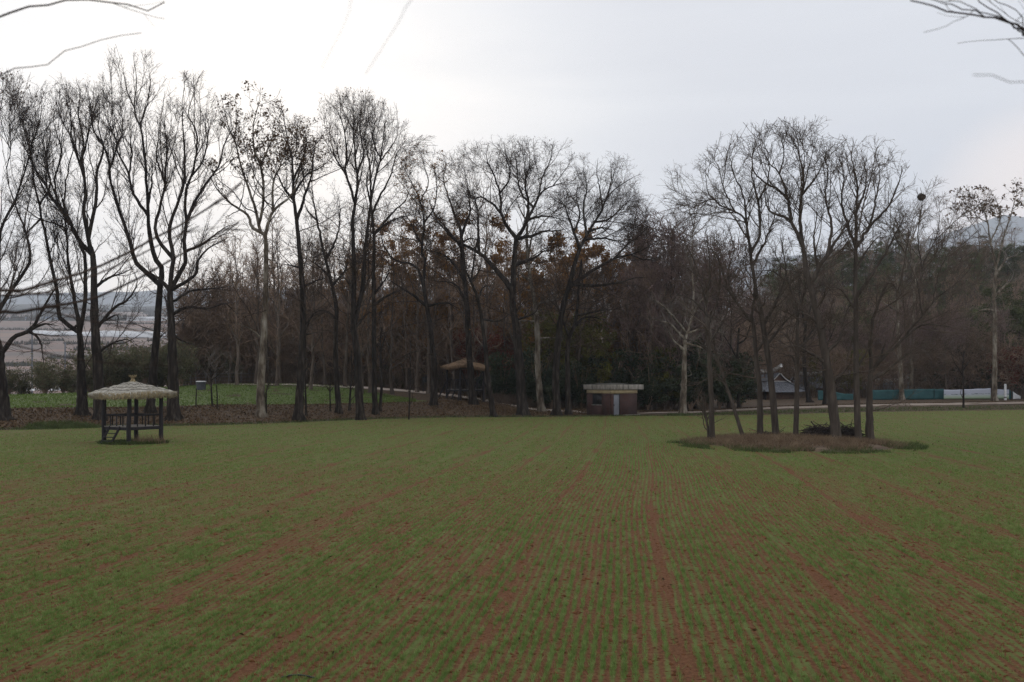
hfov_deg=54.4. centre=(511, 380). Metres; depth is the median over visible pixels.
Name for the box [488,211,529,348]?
oak tree
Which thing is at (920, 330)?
wood tree
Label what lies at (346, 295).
wood tree
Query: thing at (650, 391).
evergreen bush
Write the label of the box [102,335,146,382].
bamboo clump
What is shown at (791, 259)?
pine tree
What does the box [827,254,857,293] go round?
pine tree
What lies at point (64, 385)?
bamboo clump
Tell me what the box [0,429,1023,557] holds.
young wheat
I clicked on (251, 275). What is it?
wood tree
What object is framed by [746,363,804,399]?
tiled house
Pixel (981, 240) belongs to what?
wood tree
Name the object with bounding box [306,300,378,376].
bare bush
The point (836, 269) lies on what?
wood tree
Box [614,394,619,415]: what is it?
door
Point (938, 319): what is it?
wood tree
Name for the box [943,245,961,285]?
pine tree
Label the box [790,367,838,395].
tiled house
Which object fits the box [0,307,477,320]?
woods
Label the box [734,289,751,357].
wood tree
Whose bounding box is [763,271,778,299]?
pine tree
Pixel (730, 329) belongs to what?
wood tree
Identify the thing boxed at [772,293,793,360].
wood tree
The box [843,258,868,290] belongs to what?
pine tree
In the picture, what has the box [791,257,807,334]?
wood tree
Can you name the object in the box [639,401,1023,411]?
fallen leaves
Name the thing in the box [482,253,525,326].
oak tree
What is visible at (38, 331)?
greenhouse
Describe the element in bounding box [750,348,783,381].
bare bush
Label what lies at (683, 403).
plane tree
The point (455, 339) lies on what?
maple tree
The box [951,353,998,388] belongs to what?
evergreen bush
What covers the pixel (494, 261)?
oak tree
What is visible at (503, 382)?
evergreen bush
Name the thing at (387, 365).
tree
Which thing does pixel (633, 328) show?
wood tree
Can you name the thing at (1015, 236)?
wood tree
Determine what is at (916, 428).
young wheat
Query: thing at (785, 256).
wood tree
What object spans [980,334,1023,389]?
bare bush
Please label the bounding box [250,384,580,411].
path
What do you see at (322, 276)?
wood tree
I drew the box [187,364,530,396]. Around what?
undergrowth
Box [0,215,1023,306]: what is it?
mountain
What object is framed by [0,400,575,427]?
fallen leaves
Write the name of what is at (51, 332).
greenhouse
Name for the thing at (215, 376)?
wire fence
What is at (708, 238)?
wood tree
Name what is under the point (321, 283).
wood tree
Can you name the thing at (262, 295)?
bare bush
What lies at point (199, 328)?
bare bush
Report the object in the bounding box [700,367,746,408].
evergreen bush
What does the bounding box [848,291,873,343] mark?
wood tree
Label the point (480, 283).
oak tree
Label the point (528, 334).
tree
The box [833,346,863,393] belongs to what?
bare bush
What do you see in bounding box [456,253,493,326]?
wood tree
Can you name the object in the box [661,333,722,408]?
evergreen bush
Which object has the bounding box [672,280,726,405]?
wood tree
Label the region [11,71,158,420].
bare tree
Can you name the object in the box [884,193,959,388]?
plane tree
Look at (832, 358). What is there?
bare bush
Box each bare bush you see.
[152,306,226,378]
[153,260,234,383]
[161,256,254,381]
[161,313,224,384]
[177,297,220,375]
[179,332,215,376]
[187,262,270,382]
[188,292,233,370]
[197,323,242,380]
[198,340,225,366]
[200,329,244,362]
[209,298,275,382]
[217,311,274,371]
[223,304,268,381]
[242,308,285,373]
[243,274,284,312]
[250,321,295,374]
[267,283,343,383]
[268,322,306,374]
[270,282,333,364]
[271,296,308,367]
[275,260,342,333]
[281,316,321,370]
[292,303,342,375]
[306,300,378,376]
[316,298,382,385]
[328,292,388,365]
[328,308,390,376]
[421,331,458,380]
[717,312,759,364]
[739,310,790,372]
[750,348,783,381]
[765,358,794,380]
[773,324,820,384]
[781,352,820,383]
[808,337,852,385]
[812,249,839,294]
[816,351,852,391]
[831,236,850,284]
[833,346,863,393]
[838,274,852,297]
[865,232,901,263]
[877,340,916,388]
[879,355,911,389]
[897,342,938,388]
[937,356,976,389]
[941,350,973,389]
[944,240,964,274]
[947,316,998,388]
[957,239,986,268]
[957,331,1011,387]
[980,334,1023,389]
[984,236,1007,273]
[991,346,1023,398]
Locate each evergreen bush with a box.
[475,364,508,393]
[486,348,527,396]
[512,342,564,403]
[534,368,571,407]
[549,363,587,405]
[560,358,596,408]
[588,349,626,382]
[605,348,645,383]
[629,359,669,409]
[634,347,676,405]
[642,358,671,401]
[659,369,698,403]
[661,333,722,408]
[679,351,736,408]
[681,353,726,408]
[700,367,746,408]
[715,357,756,406]
[719,351,752,406]
[729,352,764,404]
[933,340,987,389]
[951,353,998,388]
[984,362,1023,391]
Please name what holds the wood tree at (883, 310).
on the ground at (425, 396)
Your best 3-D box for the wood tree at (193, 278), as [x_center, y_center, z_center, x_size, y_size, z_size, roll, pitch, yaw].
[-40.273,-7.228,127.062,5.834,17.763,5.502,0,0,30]
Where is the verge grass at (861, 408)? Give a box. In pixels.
[668,404,1023,414]
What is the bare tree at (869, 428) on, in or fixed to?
on the mound
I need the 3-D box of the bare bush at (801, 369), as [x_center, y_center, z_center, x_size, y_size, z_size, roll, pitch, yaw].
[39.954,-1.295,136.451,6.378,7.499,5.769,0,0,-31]
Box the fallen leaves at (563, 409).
[437,391,586,414]
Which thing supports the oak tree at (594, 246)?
on the ground at (425, 396)
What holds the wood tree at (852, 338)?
on the ground at (425, 396)
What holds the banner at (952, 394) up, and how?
on the ground at (425, 396)
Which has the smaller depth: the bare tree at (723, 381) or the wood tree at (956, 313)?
the bare tree at (723, 381)
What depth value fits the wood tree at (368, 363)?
105.39 m
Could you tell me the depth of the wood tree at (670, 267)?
104.24 m
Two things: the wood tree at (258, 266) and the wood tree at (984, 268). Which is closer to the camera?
the wood tree at (258, 266)
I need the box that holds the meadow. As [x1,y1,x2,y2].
[9,384,426,407]
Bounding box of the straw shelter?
[438,358,490,401]
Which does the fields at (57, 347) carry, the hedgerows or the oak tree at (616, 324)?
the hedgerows
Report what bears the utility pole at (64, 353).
on the fields at (57, 347)
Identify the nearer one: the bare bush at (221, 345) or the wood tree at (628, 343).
the wood tree at (628, 343)
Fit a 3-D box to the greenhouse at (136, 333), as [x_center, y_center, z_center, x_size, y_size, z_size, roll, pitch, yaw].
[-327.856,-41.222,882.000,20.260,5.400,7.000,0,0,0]
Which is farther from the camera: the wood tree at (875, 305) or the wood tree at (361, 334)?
the wood tree at (875, 305)
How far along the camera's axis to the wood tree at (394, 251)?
142.89 m
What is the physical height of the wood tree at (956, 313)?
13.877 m
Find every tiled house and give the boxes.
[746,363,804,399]
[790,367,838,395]
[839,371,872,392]
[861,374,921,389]
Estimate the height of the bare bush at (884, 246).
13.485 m
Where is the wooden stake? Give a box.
[216,385,217,408]
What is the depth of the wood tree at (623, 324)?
110.45 m
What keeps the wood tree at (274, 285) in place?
on the ground at (425, 396)
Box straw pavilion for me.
[87,375,177,442]
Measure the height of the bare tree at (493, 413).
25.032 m
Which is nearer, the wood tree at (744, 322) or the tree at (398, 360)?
the tree at (398, 360)
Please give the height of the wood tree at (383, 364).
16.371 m
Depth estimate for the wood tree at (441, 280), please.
128.86 m
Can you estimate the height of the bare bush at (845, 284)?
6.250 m
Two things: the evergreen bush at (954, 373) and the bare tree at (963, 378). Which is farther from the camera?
the evergreen bush at (954, 373)
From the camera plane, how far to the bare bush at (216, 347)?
118.68 m
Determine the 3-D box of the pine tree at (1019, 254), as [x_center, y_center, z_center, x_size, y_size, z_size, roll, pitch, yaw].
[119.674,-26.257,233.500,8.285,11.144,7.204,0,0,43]
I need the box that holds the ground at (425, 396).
[0,281,1023,429]
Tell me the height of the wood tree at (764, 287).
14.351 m
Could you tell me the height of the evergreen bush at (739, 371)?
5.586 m
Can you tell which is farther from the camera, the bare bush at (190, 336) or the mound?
the bare bush at (190, 336)
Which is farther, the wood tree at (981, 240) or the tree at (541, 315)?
the wood tree at (981, 240)
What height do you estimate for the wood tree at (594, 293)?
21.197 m
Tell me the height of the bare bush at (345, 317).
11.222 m
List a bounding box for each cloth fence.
[818,390,852,399]
[873,389,943,399]
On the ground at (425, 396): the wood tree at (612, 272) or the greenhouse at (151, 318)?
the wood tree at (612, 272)
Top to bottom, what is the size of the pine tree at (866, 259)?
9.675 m
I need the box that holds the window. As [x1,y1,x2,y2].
[591,393,601,404]
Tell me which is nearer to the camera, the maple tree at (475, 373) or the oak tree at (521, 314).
the oak tree at (521, 314)
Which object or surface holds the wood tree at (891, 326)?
on the ground at (425, 396)
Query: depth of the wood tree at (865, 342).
139.69 m
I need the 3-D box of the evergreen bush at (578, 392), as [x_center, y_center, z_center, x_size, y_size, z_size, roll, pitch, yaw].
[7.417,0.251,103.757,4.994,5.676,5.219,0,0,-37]
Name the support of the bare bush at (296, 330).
on the ground at (425, 396)
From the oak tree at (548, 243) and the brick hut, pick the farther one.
the oak tree at (548, 243)
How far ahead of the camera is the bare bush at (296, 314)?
125.06 m
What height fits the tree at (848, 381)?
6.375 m
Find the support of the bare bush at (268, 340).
on the ground at (425, 396)
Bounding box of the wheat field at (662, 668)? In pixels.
[0,410,1023,681]
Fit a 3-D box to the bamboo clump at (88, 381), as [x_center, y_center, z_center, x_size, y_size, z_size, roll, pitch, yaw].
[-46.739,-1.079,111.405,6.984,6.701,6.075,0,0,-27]
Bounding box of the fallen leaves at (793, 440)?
[677,436,914,451]
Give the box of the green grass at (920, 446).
[666,439,929,453]
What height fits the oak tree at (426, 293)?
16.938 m
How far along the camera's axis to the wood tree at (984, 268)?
225.89 m
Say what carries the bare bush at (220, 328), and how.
on the ground at (425, 396)
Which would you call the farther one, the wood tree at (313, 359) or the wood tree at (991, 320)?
the wood tree at (991, 320)
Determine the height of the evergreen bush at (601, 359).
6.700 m
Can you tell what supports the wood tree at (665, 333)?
on the ground at (425, 396)
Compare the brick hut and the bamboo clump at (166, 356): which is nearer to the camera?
the brick hut
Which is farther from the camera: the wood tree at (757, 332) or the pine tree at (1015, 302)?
the wood tree at (757, 332)
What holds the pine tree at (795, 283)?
on the ground at (425, 396)
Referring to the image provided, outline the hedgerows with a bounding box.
[0,322,175,366]
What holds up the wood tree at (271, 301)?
on the ground at (425, 396)
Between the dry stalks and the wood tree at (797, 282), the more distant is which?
the wood tree at (797, 282)
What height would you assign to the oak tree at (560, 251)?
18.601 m
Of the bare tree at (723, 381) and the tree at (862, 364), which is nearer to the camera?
the bare tree at (723, 381)
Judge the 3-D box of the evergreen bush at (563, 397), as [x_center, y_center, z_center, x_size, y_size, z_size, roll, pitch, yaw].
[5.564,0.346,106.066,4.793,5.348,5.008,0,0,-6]
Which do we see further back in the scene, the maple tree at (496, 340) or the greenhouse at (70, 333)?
the greenhouse at (70, 333)
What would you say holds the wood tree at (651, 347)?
on the ground at (425, 396)
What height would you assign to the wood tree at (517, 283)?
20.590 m
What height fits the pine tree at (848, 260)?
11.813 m
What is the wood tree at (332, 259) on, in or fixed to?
on the ground at (425, 396)
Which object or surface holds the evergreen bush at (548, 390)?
on the ground at (425, 396)
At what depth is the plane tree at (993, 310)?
120.84 m
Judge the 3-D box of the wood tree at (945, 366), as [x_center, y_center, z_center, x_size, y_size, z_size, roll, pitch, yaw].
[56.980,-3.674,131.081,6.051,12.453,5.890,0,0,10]
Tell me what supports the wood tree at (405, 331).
on the ground at (425, 396)
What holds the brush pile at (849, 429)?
on the mound
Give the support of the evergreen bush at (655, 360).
on the ground at (425, 396)
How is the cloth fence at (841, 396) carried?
on the ground at (425, 396)
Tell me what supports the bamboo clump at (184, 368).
on the ground at (425, 396)
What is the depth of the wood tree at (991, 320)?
144.88 m
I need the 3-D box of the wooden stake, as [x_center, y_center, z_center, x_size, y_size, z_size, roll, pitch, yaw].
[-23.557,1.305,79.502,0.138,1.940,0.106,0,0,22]
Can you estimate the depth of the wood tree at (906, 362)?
131.03 m
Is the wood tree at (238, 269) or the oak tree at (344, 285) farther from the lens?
the wood tree at (238, 269)
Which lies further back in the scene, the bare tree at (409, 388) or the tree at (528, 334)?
the tree at (528, 334)
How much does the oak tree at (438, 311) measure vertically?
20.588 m
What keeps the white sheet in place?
on the ground at (425, 396)
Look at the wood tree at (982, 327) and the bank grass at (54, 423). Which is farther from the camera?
the wood tree at (982, 327)
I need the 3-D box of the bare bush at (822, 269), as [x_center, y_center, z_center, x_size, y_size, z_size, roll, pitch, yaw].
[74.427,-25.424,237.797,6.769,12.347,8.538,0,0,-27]
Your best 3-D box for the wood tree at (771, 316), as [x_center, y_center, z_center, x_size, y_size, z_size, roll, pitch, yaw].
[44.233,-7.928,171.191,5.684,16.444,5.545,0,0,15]
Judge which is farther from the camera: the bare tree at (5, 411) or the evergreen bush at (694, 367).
the evergreen bush at (694, 367)
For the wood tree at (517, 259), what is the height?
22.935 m
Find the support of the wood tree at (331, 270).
on the ground at (425, 396)
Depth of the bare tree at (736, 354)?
102.78 m
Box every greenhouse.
[29,330,45,334]
[42,331,59,334]
[60,331,75,335]
[100,331,113,335]
[113,331,129,336]
[126,317,143,320]
[129,331,152,337]
[144,317,165,320]
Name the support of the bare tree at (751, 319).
on the mound
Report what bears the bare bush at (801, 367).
on the ground at (425, 396)
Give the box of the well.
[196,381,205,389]
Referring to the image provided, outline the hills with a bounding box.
[3,290,775,311]
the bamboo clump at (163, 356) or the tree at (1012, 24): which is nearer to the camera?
the tree at (1012, 24)
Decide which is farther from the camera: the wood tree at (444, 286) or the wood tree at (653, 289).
the wood tree at (444, 286)
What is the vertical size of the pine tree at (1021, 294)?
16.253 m
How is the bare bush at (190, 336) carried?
on the ground at (425, 396)
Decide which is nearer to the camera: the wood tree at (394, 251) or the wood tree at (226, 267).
the wood tree at (226, 267)
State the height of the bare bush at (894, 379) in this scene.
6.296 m
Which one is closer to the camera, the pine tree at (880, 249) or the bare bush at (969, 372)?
the bare bush at (969, 372)
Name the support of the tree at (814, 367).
on the ground at (425, 396)
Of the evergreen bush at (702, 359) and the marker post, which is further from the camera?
the marker post
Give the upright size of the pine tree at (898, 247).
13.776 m
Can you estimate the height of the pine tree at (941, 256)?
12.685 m
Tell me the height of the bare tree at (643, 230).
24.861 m
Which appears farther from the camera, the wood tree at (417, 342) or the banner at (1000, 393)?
the banner at (1000, 393)
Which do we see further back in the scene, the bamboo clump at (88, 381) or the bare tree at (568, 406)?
the bamboo clump at (88, 381)
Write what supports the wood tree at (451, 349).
on the ground at (425, 396)
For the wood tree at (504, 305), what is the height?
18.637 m
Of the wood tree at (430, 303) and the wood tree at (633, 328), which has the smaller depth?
the wood tree at (633, 328)
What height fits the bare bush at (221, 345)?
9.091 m
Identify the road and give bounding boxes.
[573,402,1023,413]
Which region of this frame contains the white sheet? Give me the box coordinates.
[1013,392,1020,398]
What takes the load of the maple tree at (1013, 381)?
on the ground at (425, 396)
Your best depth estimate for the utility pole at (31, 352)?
299.82 m
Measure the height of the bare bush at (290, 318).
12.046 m
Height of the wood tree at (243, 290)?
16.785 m
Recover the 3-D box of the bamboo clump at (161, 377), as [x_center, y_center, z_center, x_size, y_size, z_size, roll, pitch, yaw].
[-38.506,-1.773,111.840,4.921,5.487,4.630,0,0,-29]
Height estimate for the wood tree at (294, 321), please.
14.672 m
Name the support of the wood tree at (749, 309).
on the ground at (425, 396)
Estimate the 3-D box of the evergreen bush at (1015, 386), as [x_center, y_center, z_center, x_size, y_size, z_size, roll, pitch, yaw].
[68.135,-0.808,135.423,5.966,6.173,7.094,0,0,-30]
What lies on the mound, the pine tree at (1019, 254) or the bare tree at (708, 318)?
the bare tree at (708, 318)
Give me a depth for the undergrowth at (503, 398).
104.38 m
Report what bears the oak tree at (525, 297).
on the ground at (425, 396)
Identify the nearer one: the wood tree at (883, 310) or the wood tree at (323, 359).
the wood tree at (323, 359)
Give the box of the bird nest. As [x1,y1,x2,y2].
[917,193,925,200]
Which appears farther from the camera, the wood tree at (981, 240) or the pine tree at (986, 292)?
the wood tree at (981, 240)
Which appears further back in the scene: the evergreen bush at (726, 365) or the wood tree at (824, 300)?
the wood tree at (824, 300)
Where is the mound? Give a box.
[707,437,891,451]
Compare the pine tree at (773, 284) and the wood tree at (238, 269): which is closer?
the wood tree at (238, 269)
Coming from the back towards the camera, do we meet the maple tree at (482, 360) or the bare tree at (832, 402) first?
the maple tree at (482, 360)
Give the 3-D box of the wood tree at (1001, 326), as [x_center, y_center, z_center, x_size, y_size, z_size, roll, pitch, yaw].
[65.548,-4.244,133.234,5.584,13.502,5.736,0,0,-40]
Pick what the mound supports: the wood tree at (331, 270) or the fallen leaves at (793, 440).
the fallen leaves at (793, 440)
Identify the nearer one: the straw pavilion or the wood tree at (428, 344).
the straw pavilion
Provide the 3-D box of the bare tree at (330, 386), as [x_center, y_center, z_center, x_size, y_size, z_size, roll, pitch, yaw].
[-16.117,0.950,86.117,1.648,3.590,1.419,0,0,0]
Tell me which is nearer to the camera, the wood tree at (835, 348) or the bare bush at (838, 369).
the bare bush at (838, 369)
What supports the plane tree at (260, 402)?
on the ground at (425, 396)
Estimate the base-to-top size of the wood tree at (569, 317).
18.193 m
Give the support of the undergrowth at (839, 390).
on the ground at (425, 396)
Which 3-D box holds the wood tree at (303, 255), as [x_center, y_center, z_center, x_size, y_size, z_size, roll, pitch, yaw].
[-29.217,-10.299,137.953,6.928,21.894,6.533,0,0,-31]
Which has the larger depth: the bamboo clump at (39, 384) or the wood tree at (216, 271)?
the wood tree at (216, 271)
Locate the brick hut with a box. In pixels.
[583,383,643,415]
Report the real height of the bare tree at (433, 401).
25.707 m
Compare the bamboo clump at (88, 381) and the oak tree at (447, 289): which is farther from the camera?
the oak tree at (447, 289)
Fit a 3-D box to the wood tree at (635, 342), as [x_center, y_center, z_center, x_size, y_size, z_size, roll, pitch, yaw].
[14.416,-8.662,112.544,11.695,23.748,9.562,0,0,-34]
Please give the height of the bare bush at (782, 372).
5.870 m
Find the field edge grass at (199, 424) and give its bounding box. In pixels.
[0,414,692,429]
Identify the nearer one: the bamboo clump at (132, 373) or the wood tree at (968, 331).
the bamboo clump at (132, 373)
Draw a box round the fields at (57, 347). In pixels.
[0,312,730,394]
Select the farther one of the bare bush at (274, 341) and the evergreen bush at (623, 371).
the bare bush at (274, 341)
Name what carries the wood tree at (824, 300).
on the ground at (425, 396)
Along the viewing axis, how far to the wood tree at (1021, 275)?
211.14 m
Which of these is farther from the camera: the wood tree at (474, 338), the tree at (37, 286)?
the wood tree at (474, 338)
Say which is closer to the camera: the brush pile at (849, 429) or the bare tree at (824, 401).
the brush pile at (849, 429)
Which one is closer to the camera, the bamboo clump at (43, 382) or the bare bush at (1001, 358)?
the bamboo clump at (43, 382)
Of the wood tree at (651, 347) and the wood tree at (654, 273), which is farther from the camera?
the wood tree at (654, 273)
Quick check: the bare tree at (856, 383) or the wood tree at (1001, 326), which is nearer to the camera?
the bare tree at (856, 383)
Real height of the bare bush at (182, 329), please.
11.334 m
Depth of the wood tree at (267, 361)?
118.06 m
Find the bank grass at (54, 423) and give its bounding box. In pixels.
[24,419,101,429]
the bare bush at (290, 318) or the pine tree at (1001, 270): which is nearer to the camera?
the bare bush at (290, 318)
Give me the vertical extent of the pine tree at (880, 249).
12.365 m
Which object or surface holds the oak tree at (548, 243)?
on the ground at (425, 396)
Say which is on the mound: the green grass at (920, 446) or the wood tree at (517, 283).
the green grass at (920, 446)
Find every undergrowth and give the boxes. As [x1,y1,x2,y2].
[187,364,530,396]
[486,391,676,409]
[695,336,1023,397]
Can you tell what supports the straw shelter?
on the ground at (425, 396)
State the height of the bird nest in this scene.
0.454 m
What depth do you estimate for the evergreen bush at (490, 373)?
111.07 m
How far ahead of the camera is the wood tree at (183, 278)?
124.63 m
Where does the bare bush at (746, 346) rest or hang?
on the ground at (425, 396)
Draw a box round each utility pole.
[29,333,32,392]
[64,342,65,375]
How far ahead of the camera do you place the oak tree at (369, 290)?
130.62 m
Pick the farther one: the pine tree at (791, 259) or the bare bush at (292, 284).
the pine tree at (791, 259)
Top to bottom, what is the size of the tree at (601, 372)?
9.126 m
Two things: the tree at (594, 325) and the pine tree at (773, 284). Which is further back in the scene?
the pine tree at (773, 284)
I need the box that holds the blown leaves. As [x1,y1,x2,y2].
[0,428,1016,680]
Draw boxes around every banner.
[944,389,961,398]
[964,388,990,398]
[997,389,1008,398]
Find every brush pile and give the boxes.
[799,421,850,436]
[840,419,864,437]
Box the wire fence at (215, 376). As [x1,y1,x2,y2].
[189,373,254,383]
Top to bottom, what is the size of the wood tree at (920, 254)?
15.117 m
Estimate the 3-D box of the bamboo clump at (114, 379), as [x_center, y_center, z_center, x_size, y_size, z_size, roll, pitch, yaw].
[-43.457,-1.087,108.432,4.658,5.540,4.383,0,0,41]
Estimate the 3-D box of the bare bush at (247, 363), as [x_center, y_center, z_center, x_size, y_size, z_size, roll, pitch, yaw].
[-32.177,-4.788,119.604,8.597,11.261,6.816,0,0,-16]
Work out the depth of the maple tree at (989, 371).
128.87 m
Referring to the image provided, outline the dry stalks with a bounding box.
[132,433,167,443]
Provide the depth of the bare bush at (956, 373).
133.00 m
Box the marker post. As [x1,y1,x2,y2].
[1004,384,1006,399]
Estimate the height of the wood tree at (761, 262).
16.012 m
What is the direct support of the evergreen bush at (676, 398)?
on the ground at (425, 396)
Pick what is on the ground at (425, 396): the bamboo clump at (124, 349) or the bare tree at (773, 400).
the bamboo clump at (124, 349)
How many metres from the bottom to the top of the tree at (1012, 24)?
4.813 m
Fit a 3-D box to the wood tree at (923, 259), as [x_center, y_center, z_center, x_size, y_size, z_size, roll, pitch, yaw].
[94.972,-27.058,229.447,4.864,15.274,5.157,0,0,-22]
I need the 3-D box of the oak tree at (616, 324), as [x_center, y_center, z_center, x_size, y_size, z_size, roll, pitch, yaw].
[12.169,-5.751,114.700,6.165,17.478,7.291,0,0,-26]
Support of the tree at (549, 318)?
on the ground at (425, 396)
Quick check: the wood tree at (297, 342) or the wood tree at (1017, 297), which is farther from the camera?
the wood tree at (1017, 297)
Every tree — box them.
[0,0,409,368]
[0,69,87,420]
[2,80,110,416]
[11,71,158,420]
[78,44,175,412]
[129,70,261,420]
[161,249,203,385]
[167,256,207,321]
[175,275,210,357]
[188,80,324,417]
[192,255,223,320]
[192,345,250,406]
[198,233,246,310]
[203,257,240,313]
[211,214,261,384]
[213,264,243,313]
[221,253,245,285]
[222,215,276,383]
[222,251,257,375]
[234,250,268,306]
[237,226,286,318]
[242,252,271,296]
[244,266,262,301]
[246,260,275,383]
[249,96,363,420]
[252,199,306,383]
[255,212,297,385]
[255,266,286,373]
[264,367,280,412]
[270,268,293,362]
[272,266,295,346]
[279,230,319,299]
[280,164,381,413]
[280,248,325,365]
[281,225,341,389]
[282,276,299,375]
[288,256,311,372]
[291,345,311,416]
[301,234,334,376]
[304,237,344,369]
[307,212,351,378]
[307,241,339,383]
[310,86,412,419]
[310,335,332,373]
[314,224,341,311]
[316,373,333,410]
[319,134,444,414]
[322,198,367,386]
[323,254,361,366]
[334,240,365,323]
[336,250,357,329]
[338,250,383,392]
[345,210,396,392]
[345,350,363,410]
[348,219,402,377]
[350,276,380,308]
[356,238,378,366]
[360,143,478,405]
[362,323,394,411]
[369,224,410,302]
[369,266,399,374]
[377,346,397,375]
[378,217,420,374]
[378,238,413,393]
[380,249,419,343]
[381,228,435,381]
[385,227,422,389]
[387,221,420,374]
[387,341,424,419]
[392,335,409,377]
[393,222,448,391]
[401,203,461,393]
[406,227,458,363]
[410,154,500,404]
[410,261,442,363]
[414,241,440,379]
[414,242,454,375]
[419,133,594,415]
[425,209,474,380]
[426,224,455,378]
[428,263,460,320]
[430,247,467,377]
[431,226,468,393]
[432,150,525,416]
[444,173,510,400]
[445,246,490,394]
[448,328,465,378]
[449,262,495,377]
[453,272,497,335]
[455,327,492,395]
[455,344,483,376]
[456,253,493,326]
[472,234,521,337]
[472,252,505,333]
[475,345,502,397]
[479,325,514,373]
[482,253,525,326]
[487,283,520,328]
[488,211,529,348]
[488,253,525,369]
[492,231,535,335]
[492,334,512,356]
[495,218,545,347]
[500,195,563,412]
[504,241,544,345]
[504,309,553,368]
[505,246,561,399]
[516,267,553,366]
[517,260,561,350]
[520,151,683,415]
[521,247,574,356]
[521,320,564,374]
[522,243,575,362]
[524,310,576,376]
[527,325,574,380]
[528,234,574,322]
[541,259,639,414]
[544,227,583,359]
[552,241,601,336]
[556,243,633,363]
[558,258,602,403]
[561,226,602,351]
[567,325,598,377]
[569,250,603,370]
[572,305,620,375]
[573,328,617,382]
[577,242,616,338]
[578,242,626,362]
[580,239,631,369]
[600,262,664,378]
[601,196,676,376]
[601,251,649,369]
[604,259,644,367]
[606,248,644,367]
[607,210,720,406]
[612,244,654,369]
[612,249,650,382]
[613,223,674,361]
[616,230,684,350]
[620,250,684,379]
[627,257,681,409]
[632,210,714,408]
[635,263,703,360]
[636,228,716,409]
[641,161,733,413]
[642,254,697,365]
[645,223,759,439]
[646,247,715,405]
[652,119,830,434]
[654,244,731,408]
[657,236,711,361]
[670,210,801,434]
[671,320,743,433]
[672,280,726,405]
[686,229,765,405]
[689,236,742,346]
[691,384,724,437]
[694,247,758,405]
[694,315,777,408]
[695,225,783,407]
[732,114,902,437]
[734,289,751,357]
[736,277,764,353]
[743,226,833,434]
[745,246,758,305]
[748,299,776,368]
[755,250,767,289]
[757,286,769,339]
[759,272,788,322]
[760,267,848,402]
[760,273,773,315]
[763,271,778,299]
[764,288,785,352]
[765,258,792,296]
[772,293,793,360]
[776,242,790,274]
[777,257,805,307]
[784,263,806,306]
[784,267,801,344]
[788,278,860,403]
[790,132,931,439]
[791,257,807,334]
[798,243,815,313]
[799,298,835,371]
[802,271,821,305]
[803,357,822,396]
[804,274,832,351]
[810,254,827,285]
[818,265,831,317]
[822,235,845,308]
[822,251,846,283]
[826,325,849,381]
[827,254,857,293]
[828,289,847,325]
[831,354,847,388]
[833,276,863,381]
[835,313,862,364]
[839,244,853,281]
[839,321,867,373]
[842,354,852,393]
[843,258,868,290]
[848,177,1019,438]
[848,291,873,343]
[848,349,876,397]
[850,229,869,275]
[850,329,877,384]
[860,270,892,362]
[860,297,894,380]
[861,251,873,287]
[863,238,877,291]
[864,240,891,289]
[867,322,895,386]
[869,294,891,376]
[873,273,908,377]
[874,191,950,399]
[874,309,897,377]
[878,298,918,387]
[880,230,908,282]
[881,304,930,388]
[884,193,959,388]
[899,257,909,305]
[900,297,940,386]
[906,316,930,384]
[910,0,1023,82]
[911,232,930,295]
[913,235,928,281]
[922,308,971,389]
[923,274,948,385]
[925,245,960,297]
[940,297,976,389]
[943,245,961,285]
[944,343,973,407]
[945,177,1023,400]
[947,223,965,287]
[950,315,984,388]
[957,232,969,268]
[961,245,979,277]
[968,236,992,298]
[969,280,1023,375]
[972,311,990,388]
[976,294,1003,385]
[978,233,993,273]
[978,239,995,299]
[979,305,1023,386]
[980,249,1007,288]
[981,299,1022,388]
[985,349,1019,388]
[986,296,1023,347]
[990,245,1021,292]
[1001,346,1023,398]
[1003,228,1017,279]
[1003,275,1023,344]
[1003,347,1023,394]
[1004,224,1021,255]
[1004,242,1023,275]
[1004,246,1023,283]
[1008,240,1023,285]
[1009,277,1023,305]
[1013,286,1023,340]
[1016,260,1023,297]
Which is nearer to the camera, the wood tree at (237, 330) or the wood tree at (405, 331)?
the wood tree at (237, 330)
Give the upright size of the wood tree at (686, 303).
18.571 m
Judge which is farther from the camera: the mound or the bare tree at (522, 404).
the bare tree at (522, 404)
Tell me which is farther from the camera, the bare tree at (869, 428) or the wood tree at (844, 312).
the wood tree at (844, 312)
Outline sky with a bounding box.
[0,0,1023,293]
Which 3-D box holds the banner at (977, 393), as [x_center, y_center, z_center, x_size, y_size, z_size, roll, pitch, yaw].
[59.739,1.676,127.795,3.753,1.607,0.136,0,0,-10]
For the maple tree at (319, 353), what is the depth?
120.62 m
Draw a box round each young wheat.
[0,410,1023,468]
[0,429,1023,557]
[0,504,1023,681]
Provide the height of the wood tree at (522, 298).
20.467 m
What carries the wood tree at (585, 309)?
on the ground at (425, 396)
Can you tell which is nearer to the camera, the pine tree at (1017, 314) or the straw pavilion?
the straw pavilion
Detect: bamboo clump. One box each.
[5,362,32,394]
[9,353,65,393]
[12,365,35,394]
[29,362,58,393]
[44,359,76,392]
[58,368,76,392]
[60,343,119,391]
[84,345,140,391]
[89,348,128,386]
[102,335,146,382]
[104,341,149,379]
[122,345,164,384]
[122,346,149,381]
[130,343,165,386]
[141,340,190,385]
[147,347,189,385]
[148,337,199,380]
[160,341,202,385]
[204,357,228,383]

